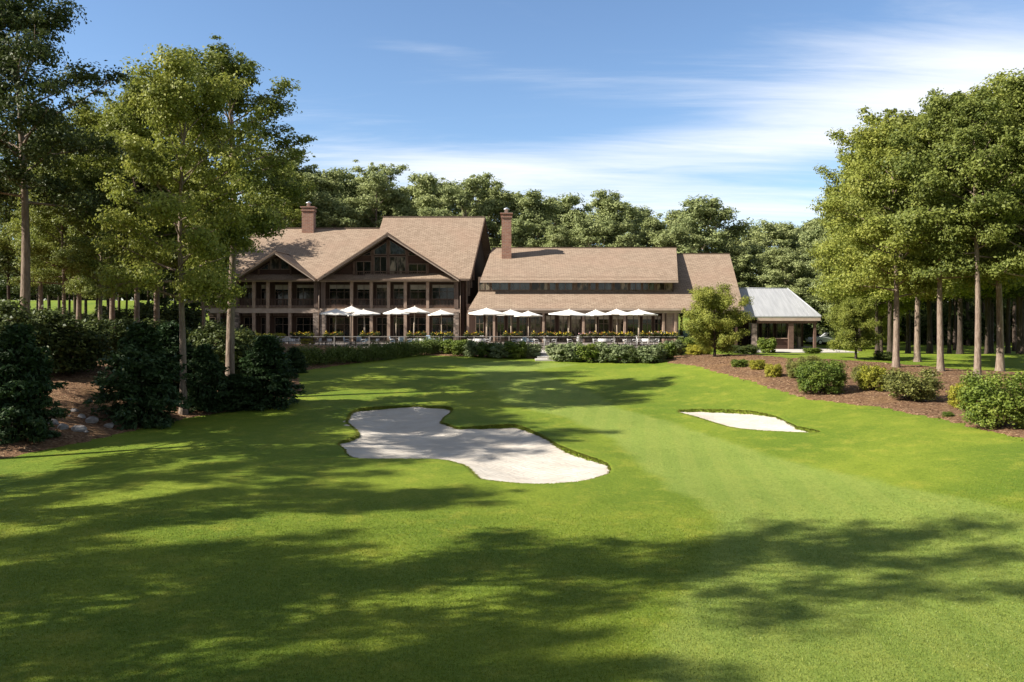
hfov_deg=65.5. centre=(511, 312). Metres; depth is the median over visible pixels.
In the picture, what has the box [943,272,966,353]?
shaded tree
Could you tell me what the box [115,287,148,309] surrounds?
shaded tree
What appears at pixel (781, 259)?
woodland tree
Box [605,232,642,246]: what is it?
woodland tree
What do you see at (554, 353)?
border shrub
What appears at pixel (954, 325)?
shaded tree
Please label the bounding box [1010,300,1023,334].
dark shrub
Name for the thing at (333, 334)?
flower planter
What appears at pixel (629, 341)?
railing section
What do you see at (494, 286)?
window
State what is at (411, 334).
flower planter
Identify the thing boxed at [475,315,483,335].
window
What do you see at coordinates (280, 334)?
golden shrub
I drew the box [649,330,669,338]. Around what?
flower planter
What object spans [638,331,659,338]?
flower planter
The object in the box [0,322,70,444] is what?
evergreen shrub
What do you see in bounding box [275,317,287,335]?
window
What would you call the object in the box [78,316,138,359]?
dark shrub
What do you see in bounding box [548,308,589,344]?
parasol
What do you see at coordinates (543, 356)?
path
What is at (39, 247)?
grove tree
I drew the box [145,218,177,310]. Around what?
shaded tree
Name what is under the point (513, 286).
window
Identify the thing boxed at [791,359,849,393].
rounded shrub
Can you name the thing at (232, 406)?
evergreen shrub
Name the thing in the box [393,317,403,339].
window
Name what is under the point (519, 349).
border shrub
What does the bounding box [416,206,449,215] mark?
woodland tree
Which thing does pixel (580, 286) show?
window
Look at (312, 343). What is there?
golden shrub
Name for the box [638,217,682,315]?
woodland tree
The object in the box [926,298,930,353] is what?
shaded tree
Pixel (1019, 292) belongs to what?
shaded tree
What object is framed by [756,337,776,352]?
border shrub
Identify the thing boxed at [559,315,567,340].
window
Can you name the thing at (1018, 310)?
leafy tree
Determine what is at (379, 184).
umbrella crowned tree
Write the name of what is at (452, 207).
woodland tree
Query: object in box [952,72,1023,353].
leafy tree
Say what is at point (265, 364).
evergreen shrub
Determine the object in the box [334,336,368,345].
railing section
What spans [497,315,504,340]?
window
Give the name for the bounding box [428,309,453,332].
parasol
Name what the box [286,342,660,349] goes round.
terrace
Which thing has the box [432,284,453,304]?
window
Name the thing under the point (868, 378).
golden shrub
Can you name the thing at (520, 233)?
woodland tree
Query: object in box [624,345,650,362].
dark shrub
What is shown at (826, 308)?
woodland tree
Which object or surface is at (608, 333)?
flower planter
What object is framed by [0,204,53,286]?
shaded tree
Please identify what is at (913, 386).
olive shrub
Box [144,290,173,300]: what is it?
dark shrub
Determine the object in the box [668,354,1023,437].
mulch bed
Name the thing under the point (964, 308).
dark shrub
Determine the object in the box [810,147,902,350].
leafy tree
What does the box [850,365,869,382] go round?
olive shrub
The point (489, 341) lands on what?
railing section
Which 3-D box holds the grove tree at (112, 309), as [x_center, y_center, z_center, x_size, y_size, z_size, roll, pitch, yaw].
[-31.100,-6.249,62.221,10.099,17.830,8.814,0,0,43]
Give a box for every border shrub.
[437,338,460,353]
[451,339,466,354]
[463,340,485,356]
[476,342,494,357]
[488,342,512,357]
[503,340,527,358]
[524,343,542,357]
[544,343,572,360]
[556,341,585,361]
[574,343,605,362]
[591,341,618,362]
[606,344,636,362]
[635,344,667,362]
[656,342,677,358]
[663,339,685,355]
[678,336,696,354]
[730,359,748,366]
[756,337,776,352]
[802,348,822,353]
[941,411,954,416]
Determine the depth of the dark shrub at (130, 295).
161.82 m
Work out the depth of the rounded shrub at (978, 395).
29.32 m
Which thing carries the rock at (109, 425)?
on the mulch bed at (80, 388)
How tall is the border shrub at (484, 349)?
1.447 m
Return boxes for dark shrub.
[0,275,19,299]
[0,296,67,367]
[15,307,75,321]
[24,306,116,373]
[30,285,82,299]
[71,307,133,327]
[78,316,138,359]
[83,287,140,299]
[92,303,146,324]
[115,317,193,342]
[129,290,150,299]
[129,296,209,334]
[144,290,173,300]
[187,318,258,379]
[235,326,280,365]
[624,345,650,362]
[732,344,761,353]
[803,298,837,343]
[872,350,892,360]
[887,301,931,341]
[903,304,953,344]
[931,301,974,343]
[951,306,995,345]
[974,306,1011,340]
[994,304,1016,340]
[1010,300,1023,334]
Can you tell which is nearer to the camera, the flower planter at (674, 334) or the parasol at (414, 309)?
the flower planter at (674, 334)
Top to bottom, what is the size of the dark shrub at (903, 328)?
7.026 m
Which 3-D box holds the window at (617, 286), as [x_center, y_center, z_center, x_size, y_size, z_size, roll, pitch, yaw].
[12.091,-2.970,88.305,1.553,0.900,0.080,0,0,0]
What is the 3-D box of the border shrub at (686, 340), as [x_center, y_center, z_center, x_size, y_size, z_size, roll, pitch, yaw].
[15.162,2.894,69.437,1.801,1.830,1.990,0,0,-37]
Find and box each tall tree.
[0,0,136,317]
[169,33,317,375]
[915,88,1023,375]
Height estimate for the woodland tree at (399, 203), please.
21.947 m
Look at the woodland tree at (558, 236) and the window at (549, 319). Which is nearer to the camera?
the window at (549, 319)
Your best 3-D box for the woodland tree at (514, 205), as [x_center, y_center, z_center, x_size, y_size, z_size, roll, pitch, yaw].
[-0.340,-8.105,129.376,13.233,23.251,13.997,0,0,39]
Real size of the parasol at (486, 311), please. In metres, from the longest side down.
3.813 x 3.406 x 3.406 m
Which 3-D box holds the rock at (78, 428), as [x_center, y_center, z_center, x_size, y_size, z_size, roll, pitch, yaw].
[-18.218,4.927,33.525,0.612,0.408,0.494,0,0,-38]
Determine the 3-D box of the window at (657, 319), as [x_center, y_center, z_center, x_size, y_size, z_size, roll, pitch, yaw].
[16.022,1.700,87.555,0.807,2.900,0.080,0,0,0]
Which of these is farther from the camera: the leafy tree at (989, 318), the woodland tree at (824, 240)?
the woodland tree at (824, 240)
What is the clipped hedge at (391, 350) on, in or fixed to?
on the lawn at (628, 422)
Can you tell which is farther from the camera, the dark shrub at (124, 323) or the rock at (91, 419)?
the dark shrub at (124, 323)
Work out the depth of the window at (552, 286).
88.32 m
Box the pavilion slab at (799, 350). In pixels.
[748,346,858,352]
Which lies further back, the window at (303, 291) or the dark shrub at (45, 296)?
the dark shrub at (45, 296)
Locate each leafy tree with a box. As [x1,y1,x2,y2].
[806,137,924,352]
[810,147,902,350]
[814,105,955,353]
[823,221,926,351]
[852,111,981,353]
[876,94,1023,353]
[948,146,1023,353]
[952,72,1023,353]
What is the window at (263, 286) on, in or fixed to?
in the clubhouse
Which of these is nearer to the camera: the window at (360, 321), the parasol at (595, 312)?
the parasol at (595, 312)
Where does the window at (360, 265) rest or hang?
in the clubhouse
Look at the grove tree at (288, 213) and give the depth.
107.07 m
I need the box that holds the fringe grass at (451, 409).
[337,405,820,483]
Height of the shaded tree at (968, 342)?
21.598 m
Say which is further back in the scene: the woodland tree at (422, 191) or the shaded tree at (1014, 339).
the woodland tree at (422, 191)
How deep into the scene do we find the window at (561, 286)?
88.32 m
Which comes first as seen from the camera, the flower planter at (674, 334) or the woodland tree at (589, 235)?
the flower planter at (674, 334)
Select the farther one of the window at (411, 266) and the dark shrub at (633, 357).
the window at (411, 266)
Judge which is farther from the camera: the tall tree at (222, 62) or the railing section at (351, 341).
the railing section at (351, 341)
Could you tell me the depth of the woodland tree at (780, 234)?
120.50 m
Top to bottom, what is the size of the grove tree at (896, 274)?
15.680 m
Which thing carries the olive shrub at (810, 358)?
on the mulch bed at (871, 398)
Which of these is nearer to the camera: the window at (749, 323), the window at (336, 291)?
the window at (336, 291)
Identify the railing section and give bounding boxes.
[274,336,298,343]
[299,336,333,345]
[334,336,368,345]
[369,336,403,345]
[404,336,438,341]
[439,336,473,339]
[474,336,507,342]
[509,336,542,343]
[544,336,577,346]
[578,336,612,345]
[613,336,647,345]
[648,336,682,345]
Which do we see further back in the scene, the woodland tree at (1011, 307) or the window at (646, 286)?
the woodland tree at (1011, 307)
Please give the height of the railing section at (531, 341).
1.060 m
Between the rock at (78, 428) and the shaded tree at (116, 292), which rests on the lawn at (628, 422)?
the shaded tree at (116, 292)
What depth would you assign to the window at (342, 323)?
91.57 m
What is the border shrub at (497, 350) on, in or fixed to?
on the lawn at (628, 422)
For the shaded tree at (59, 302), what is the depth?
91.91 m
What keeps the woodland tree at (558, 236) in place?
on the lawn at (628, 422)
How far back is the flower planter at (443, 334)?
74.31 m
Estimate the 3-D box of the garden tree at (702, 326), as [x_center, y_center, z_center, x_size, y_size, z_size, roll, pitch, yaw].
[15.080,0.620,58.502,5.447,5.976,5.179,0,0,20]
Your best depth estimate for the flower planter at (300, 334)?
74.31 m
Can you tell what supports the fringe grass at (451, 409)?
on the lawn at (628, 422)
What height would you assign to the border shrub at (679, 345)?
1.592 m
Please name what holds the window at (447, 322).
in the clubhouse
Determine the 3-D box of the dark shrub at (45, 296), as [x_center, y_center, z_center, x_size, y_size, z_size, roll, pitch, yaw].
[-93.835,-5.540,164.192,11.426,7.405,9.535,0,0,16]
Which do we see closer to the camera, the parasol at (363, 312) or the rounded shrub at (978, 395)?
the rounded shrub at (978, 395)
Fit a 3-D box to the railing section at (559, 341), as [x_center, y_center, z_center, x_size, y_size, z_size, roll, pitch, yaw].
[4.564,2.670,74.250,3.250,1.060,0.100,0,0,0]
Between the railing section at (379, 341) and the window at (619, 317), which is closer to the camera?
the railing section at (379, 341)
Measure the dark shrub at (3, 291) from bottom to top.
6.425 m
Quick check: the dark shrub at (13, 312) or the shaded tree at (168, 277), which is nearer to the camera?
the dark shrub at (13, 312)
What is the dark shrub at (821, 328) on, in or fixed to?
on the lawn at (628, 422)
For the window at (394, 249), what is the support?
in the clubhouse
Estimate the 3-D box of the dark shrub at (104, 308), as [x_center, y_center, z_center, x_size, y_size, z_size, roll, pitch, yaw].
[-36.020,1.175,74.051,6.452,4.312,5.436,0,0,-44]
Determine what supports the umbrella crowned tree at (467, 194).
on the lawn at (628, 422)
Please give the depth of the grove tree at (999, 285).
48.20 m
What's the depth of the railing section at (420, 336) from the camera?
74.22 m
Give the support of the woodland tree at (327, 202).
on the lawn at (628, 422)
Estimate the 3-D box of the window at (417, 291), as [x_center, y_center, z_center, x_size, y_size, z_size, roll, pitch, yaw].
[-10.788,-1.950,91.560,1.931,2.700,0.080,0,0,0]
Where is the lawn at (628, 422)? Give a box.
[0,300,1023,681]
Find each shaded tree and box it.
[0,165,52,320]
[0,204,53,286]
[10,271,60,309]
[15,261,50,309]
[43,278,92,313]
[57,295,60,309]
[72,278,86,314]
[73,279,120,312]
[73,295,76,313]
[95,271,109,317]
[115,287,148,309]
[117,293,120,309]
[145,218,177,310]
[151,185,184,304]
[159,276,187,296]
[905,308,910,353]
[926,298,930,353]
[932,297,974,349]
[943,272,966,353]
[951,235,1021,353]
[965,301,970,345]
[969,296,1023,352]
[981,295,984,342]
[983,235,1023,353]
[1005,296,1010,353]
[1012,298,1016,350]
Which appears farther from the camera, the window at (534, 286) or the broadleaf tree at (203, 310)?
the window at (534, 286)
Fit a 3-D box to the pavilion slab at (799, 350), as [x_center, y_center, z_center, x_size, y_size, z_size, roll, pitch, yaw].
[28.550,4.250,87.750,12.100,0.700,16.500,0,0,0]
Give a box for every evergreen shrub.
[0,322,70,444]
[82,320,194,429]
[137,320,207,399]
[174,342,235,412]
[212,373,262,411]
[232,335,306,411]
[285,347,309,372]
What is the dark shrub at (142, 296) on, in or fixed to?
on the lawn at (628, 422)
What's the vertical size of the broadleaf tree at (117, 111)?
19.875 m
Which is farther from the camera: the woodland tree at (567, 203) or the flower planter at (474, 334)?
the woodland tree at (567, 203)
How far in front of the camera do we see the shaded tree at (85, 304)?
85.88 m
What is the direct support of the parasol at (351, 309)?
on the terrace
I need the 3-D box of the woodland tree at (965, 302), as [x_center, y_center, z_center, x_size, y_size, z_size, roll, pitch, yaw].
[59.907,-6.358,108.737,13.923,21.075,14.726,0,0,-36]
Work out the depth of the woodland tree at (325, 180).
114.59 m
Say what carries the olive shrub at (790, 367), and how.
on the mulch bed at (871, 398)
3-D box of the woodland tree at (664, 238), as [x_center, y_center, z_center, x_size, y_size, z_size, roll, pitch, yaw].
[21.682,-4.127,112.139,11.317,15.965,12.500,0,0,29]
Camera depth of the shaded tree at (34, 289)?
69.97 m
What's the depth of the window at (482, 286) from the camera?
88.32 m
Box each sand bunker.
[340,407,608,483]
[681,412,807,432]
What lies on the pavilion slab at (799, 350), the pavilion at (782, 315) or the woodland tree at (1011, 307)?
the pavilion at (782, 315)
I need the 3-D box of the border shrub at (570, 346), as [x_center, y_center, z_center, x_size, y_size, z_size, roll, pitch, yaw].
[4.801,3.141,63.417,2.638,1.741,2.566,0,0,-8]
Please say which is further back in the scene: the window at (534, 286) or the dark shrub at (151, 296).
the dark shrub at (151, 296)
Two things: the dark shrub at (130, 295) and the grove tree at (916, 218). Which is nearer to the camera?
the grove tree at (916, 218)
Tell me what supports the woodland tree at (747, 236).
on the lawn at (628, 422)
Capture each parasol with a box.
[319,308,351,345]
[340,305,360,344]
[347,309,379,344]
[383,307,408,342]
[399,306,429,340]
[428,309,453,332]
[468,307,505,343]
[498,309,520,335]
[514,310,541,344]
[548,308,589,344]
[586,309,603,340]
[603,308,626,344]
[620,308,657,345]
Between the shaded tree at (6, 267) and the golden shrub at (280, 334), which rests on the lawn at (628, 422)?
the shaded tree at (6, 267)
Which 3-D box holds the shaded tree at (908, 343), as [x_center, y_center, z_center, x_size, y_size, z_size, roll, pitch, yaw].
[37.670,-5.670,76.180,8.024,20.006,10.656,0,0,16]
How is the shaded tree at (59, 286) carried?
on the lawn at (628, 422)
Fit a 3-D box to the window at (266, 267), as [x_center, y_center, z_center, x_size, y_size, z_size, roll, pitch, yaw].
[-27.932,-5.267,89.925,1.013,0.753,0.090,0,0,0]
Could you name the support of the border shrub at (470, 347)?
on the mulch bed at (80, 388)
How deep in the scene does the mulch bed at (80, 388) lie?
36.92 m
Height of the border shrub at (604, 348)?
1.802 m
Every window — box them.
[244,284,251,304]
[244,317,251,329]
[260,263,268,269]
[261,284,265,304]
[261,317,265,333]
[270,258,279,269]
[275,284,287,304]
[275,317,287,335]
[280,258,289,269]
[296,284,313,304]
[296,317,312,335]
[329,284,349,304]
[329,317,349,339]
[356,261,370,274]
[357,284,369,304]
[357,317,369,335]
[374,242,386,254]
[374,256,386,273]
[376,284,386,304]
[376,317,386,339]
[389,240,405,254]
[389,256,405,273]
[393,284,403,304]
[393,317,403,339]
[408,263,425,273]
[410,284,425,304]
[410,317,425,339]
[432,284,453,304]
[432,317,452,339]
[466,281,467,306]
[468,280,469,295]
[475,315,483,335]
[479,282,489,289]
[485,315,492,340]
[491,283,508,289]
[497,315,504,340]
[507,315,516,340]
[510,283,529,289]
[519,317,526,335]
[530,317,540,340]
[531,283,547,289]
[545,315,554,340]
[549,283,555,289]
[558,283,572,289]
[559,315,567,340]
[571,316,580,340]
[577,283,588,289]
[585,316,594,340]
[590,283,595,289]
[598,283,611,289]
[598,315,608,335]
[612,315,622,340]
[614,283,627,289]
[627,316,637,340]
[630,283,640,289]
[642,316,651,335]
[643,283,654,289]
[654,315,660,340]
[657,283,672,289]
[748,322,758,346]
[761,323,773,337]
[776,323,786,337]
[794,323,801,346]
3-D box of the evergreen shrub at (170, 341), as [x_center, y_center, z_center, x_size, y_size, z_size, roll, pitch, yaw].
[-17.519,2.481,40.714,4.320,4.210,4.037,0,0,-9]
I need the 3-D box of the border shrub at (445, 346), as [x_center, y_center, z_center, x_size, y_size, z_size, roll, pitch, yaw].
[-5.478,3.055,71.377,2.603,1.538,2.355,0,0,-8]
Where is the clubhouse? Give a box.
[200,201,743,347]
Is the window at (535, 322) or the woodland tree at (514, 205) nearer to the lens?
the window at (535, 322)
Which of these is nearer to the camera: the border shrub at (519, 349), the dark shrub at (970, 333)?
the border shrub at (519, 349)
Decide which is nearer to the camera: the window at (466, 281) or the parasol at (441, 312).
the parasol at (441, 312)
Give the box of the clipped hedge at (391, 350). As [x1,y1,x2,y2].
[284,335,445,365]
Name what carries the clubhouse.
on the lawn at (628, 422)
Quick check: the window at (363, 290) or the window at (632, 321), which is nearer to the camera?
the window at (632, 321)
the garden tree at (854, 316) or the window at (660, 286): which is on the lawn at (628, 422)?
the garden tree at (854, 316)
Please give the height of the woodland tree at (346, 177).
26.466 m
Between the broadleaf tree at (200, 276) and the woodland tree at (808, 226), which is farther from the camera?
the woodland tree at (808, 226)
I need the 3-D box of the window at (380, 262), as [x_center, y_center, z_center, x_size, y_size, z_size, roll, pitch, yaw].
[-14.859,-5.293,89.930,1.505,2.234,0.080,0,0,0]
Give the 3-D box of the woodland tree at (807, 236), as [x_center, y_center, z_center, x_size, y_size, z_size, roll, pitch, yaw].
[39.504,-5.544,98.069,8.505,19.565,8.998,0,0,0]
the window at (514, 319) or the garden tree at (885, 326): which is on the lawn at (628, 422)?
the garden tree at (885, 326)
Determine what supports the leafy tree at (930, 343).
on the lawn at (628, 422)
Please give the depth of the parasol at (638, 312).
77.72 m
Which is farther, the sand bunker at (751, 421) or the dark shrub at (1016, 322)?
the dark shrub at (1016, 322)
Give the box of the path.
[535,350,556,360]
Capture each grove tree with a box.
[3,149,113,322]
[55,122,163,328]
[60,70,229,322]
[237,152,318,236]
[806,123,970,367]
[843,111,986,361]
[855,87,1015,370]
[922,68,1023,279]
[924,68,1023,370]
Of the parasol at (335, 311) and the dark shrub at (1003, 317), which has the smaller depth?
the parasol at (335, 311)
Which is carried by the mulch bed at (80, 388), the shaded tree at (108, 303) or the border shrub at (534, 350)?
the border shrub at (534, 350)
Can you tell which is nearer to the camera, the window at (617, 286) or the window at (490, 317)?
the window at (490, 317)
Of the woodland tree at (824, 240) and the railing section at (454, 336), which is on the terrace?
the railing section at (454, 336)
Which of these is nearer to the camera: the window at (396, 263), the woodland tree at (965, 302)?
the window at (396, 263)
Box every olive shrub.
[784,357,804,378]
[796,355,821,361]
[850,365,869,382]
[876,367,946,400]
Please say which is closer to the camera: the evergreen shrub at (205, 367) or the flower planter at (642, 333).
the evergreen shrub at (205, 367)
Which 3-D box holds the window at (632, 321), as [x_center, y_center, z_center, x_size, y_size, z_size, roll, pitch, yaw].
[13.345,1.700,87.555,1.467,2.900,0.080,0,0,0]
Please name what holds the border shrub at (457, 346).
on the mulch bed at (80, 388)
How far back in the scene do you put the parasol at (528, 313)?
79.25 m
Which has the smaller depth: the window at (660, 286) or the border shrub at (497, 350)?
the border shrub at (497, 350)
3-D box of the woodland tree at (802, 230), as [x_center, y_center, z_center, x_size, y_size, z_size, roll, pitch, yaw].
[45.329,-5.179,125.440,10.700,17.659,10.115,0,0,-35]
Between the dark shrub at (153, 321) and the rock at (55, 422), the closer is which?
the rock at (55, 422)
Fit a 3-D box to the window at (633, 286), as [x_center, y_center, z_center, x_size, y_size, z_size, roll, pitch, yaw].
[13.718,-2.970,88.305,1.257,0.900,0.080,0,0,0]
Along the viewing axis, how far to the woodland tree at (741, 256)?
111.24 m
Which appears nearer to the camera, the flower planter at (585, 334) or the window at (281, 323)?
the flower planter at (585, 334)
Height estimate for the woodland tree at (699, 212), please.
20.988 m
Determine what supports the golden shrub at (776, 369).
on the mulch bed at (871, 398)
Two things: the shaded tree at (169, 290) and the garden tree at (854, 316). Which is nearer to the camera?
the garden tree at (854, 316)
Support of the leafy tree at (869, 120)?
on the lawn at (628, 422)
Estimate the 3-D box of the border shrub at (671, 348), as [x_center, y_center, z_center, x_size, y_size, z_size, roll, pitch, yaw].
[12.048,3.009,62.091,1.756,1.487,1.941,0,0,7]
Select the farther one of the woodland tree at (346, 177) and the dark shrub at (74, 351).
the woodland tree at (346, 177)
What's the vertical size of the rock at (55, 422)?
0.356 m
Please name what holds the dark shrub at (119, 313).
on the mulch bed at (80, 388)
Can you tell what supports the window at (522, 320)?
in the clubhouse
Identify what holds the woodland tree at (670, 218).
on the lawn at (628, 422)
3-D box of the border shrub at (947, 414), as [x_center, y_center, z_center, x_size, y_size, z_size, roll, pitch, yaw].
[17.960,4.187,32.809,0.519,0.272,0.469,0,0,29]
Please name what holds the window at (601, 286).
in the clubhouse
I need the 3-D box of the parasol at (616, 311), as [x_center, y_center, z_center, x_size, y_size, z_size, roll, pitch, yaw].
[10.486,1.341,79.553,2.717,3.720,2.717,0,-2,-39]
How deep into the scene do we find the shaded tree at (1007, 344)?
65.90 m
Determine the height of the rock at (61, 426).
0.337 m
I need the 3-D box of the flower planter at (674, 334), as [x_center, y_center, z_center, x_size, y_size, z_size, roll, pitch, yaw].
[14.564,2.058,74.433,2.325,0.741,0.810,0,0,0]
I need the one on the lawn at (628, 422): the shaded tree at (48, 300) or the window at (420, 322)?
the shaded tree at (48, 300)
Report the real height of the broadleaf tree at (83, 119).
18.600 m
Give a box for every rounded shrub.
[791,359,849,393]
[952,368,1023,429]
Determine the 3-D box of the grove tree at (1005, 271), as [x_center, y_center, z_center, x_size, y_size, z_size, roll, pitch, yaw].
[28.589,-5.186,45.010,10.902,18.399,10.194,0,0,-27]
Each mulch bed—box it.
[0,343,694,458]
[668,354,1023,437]
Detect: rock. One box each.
[48,419,58,424]
[57,423,68,429]
[71,425,86,431]
[85,416,98,422]
[104,423,113,427]
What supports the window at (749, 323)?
in the pavilion at (782, 315)
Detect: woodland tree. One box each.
[256,151,322,225]
[281,191,367,227]
[287,167,364,227]
[328,166,381,223]
[354,179,407,226]
[359,192,419,227]
[397,171,451,215]
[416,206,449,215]
[434,179,476,215]
[456,177,523,246]
[490,191,534,242]
[490,217,547,249]
[493,188,566,246]
[519,192,598,244]
[539,225,582,246]
[543,209,588,246]
[567,215,619,246]
[570,189,646,246]
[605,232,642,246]
[614,201,662,246]
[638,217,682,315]
[640,226,702,252]
[652,209,703,334]
[668,194,769,282]
[720,235,750,254]
[727,245,763,318]
[734,218,807,287]
[739,224,766,265]
[753,246,815,302]
[777,225,817,281]
[785,217,825,311]
[799,198,838,333]
[807,222,857,288]
[815,268,862,332]
[942,299,995,308]
[994,299,1023,341]
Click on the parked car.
(822, 338)
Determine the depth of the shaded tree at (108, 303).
71.83 m
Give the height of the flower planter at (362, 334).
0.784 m
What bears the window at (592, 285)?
in the clubhouse
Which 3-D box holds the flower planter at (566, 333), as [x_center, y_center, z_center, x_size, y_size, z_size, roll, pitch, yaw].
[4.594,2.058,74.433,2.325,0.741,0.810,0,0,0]
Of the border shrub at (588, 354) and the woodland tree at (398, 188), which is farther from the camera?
the woodland tree at (398, 188)
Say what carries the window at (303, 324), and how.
in the clubhouse
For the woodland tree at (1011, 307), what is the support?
on the lawn at (628, 422)
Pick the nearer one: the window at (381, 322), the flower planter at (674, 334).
the flower planter at (674, 334)
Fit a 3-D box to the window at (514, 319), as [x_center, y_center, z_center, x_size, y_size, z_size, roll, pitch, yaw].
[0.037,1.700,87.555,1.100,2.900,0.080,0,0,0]
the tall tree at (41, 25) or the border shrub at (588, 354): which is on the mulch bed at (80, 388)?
the tall tree at (41, 25)
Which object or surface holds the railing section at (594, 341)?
on the terrace
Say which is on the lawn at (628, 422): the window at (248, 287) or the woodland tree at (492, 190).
the woodland tree at (492, 190)
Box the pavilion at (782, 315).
[738,288,821,348]
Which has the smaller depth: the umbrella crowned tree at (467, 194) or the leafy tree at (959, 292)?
the leafy tree at (959, 292)
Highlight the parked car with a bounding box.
[805,333,837,344]
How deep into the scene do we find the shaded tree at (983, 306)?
101.78 m
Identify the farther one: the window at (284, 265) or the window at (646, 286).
the window at (284, 265)
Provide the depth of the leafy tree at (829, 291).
72.63 m
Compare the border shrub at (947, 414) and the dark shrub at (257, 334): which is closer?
the border shrub at (947, 414)
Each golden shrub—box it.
[269,333,285,342]
[300,333,315,344]
[684,343,712,354]
[749,359,765,369]
[764,363,783,376]
[856,363,889,391]
[945,382,969,407]
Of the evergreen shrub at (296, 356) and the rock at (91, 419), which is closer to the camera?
the rock at (91, 419)
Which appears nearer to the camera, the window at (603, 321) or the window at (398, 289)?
the window at (603, 321)
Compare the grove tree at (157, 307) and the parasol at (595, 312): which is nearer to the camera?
the grove tree at (157, 307)
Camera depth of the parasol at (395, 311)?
81.37 m
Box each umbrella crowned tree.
[343,159,416,227]
[435,172,506,239]
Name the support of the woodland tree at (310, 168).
on the lawn at (628, 422)
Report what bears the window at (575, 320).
in the clubhouse
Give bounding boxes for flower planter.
[289,331,313,338]
[322,331,343,338]
[359,331,379,338]
[406,330,426,338]
[430,331,454,338]
[463,330,484,338]
[502,330,522,338]
[530,330,550,338]
[550,331,573,338]
[579,332,601,338]
[591,330,611,338]
[611,331,635,338]
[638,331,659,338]
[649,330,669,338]
[658,331,679,338]
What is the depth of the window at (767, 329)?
92.46 m
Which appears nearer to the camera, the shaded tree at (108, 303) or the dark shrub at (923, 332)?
the shaded tree at (108, 303)
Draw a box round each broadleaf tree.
[0,135,74,309]
[2,93,127,318]
[43,165,158,319]
[51,70,218,321]
[84,43,275,414]
[162,179,254,333]
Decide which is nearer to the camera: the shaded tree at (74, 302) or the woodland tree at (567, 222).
the shaded tree at (74, 302)
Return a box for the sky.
[0,0,1023,301]
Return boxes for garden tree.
[678,282,754,356]
[823,294,882,358]
[870,312,902,342]
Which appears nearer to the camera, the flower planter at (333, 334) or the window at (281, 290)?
the flower planter at (333, 334)
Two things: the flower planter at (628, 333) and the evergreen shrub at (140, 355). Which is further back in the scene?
the flower planter at (628, 333)
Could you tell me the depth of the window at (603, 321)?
87.56 m
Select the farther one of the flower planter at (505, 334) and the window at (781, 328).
the window at (781, 328)
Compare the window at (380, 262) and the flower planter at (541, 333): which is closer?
the flower planter at (541, 333)
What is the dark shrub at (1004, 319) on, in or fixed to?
on the lawn at (628, 422)
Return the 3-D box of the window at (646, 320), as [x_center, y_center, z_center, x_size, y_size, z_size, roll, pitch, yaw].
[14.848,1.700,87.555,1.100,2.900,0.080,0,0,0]
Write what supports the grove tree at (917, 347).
on the lawn at (628, 422)
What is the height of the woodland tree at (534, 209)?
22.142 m
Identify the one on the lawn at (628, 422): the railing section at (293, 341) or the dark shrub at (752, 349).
the dark shrub at (752, 349)
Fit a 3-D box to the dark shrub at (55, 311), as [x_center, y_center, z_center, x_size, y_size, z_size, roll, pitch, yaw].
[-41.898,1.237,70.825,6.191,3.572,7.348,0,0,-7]
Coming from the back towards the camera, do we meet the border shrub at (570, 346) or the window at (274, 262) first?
the window at (274, 262)
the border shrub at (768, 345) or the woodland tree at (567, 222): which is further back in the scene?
the woodland tree at (567, 222)
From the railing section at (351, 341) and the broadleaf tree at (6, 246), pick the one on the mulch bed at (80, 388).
the broadleaf tree at (6, 246)
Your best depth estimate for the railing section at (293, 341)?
74.23 m
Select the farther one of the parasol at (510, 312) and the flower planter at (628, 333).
the parasol at (510, 312)
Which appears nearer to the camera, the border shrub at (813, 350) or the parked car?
the border shrub at (813, 350)
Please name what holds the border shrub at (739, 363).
on the mulch bed at (871, 398)
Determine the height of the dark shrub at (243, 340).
3.965 m
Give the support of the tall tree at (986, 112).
on the mulch bed at (871, 398)
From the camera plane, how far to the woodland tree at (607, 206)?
114.36 m
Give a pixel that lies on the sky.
(658, 103)
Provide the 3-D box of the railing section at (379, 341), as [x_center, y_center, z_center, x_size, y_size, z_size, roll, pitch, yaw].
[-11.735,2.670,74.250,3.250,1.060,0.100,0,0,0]
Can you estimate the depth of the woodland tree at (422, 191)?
126.20 m
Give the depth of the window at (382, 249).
89.93 m
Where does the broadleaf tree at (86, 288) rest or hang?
on the mulch bed at (80, 388)
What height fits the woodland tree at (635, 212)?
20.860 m
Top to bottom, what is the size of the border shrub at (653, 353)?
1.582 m
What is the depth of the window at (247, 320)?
91.57 m
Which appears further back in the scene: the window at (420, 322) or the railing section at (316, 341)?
the window at (420, 322)
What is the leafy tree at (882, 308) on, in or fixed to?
on the lawn at (628, 422)
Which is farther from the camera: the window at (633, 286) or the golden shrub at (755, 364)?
the window at (633, 286)
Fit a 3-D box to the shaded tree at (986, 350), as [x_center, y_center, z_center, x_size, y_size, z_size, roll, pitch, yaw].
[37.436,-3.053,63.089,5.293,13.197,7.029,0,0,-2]
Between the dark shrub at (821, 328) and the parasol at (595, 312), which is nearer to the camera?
the parasol at (595, 312)

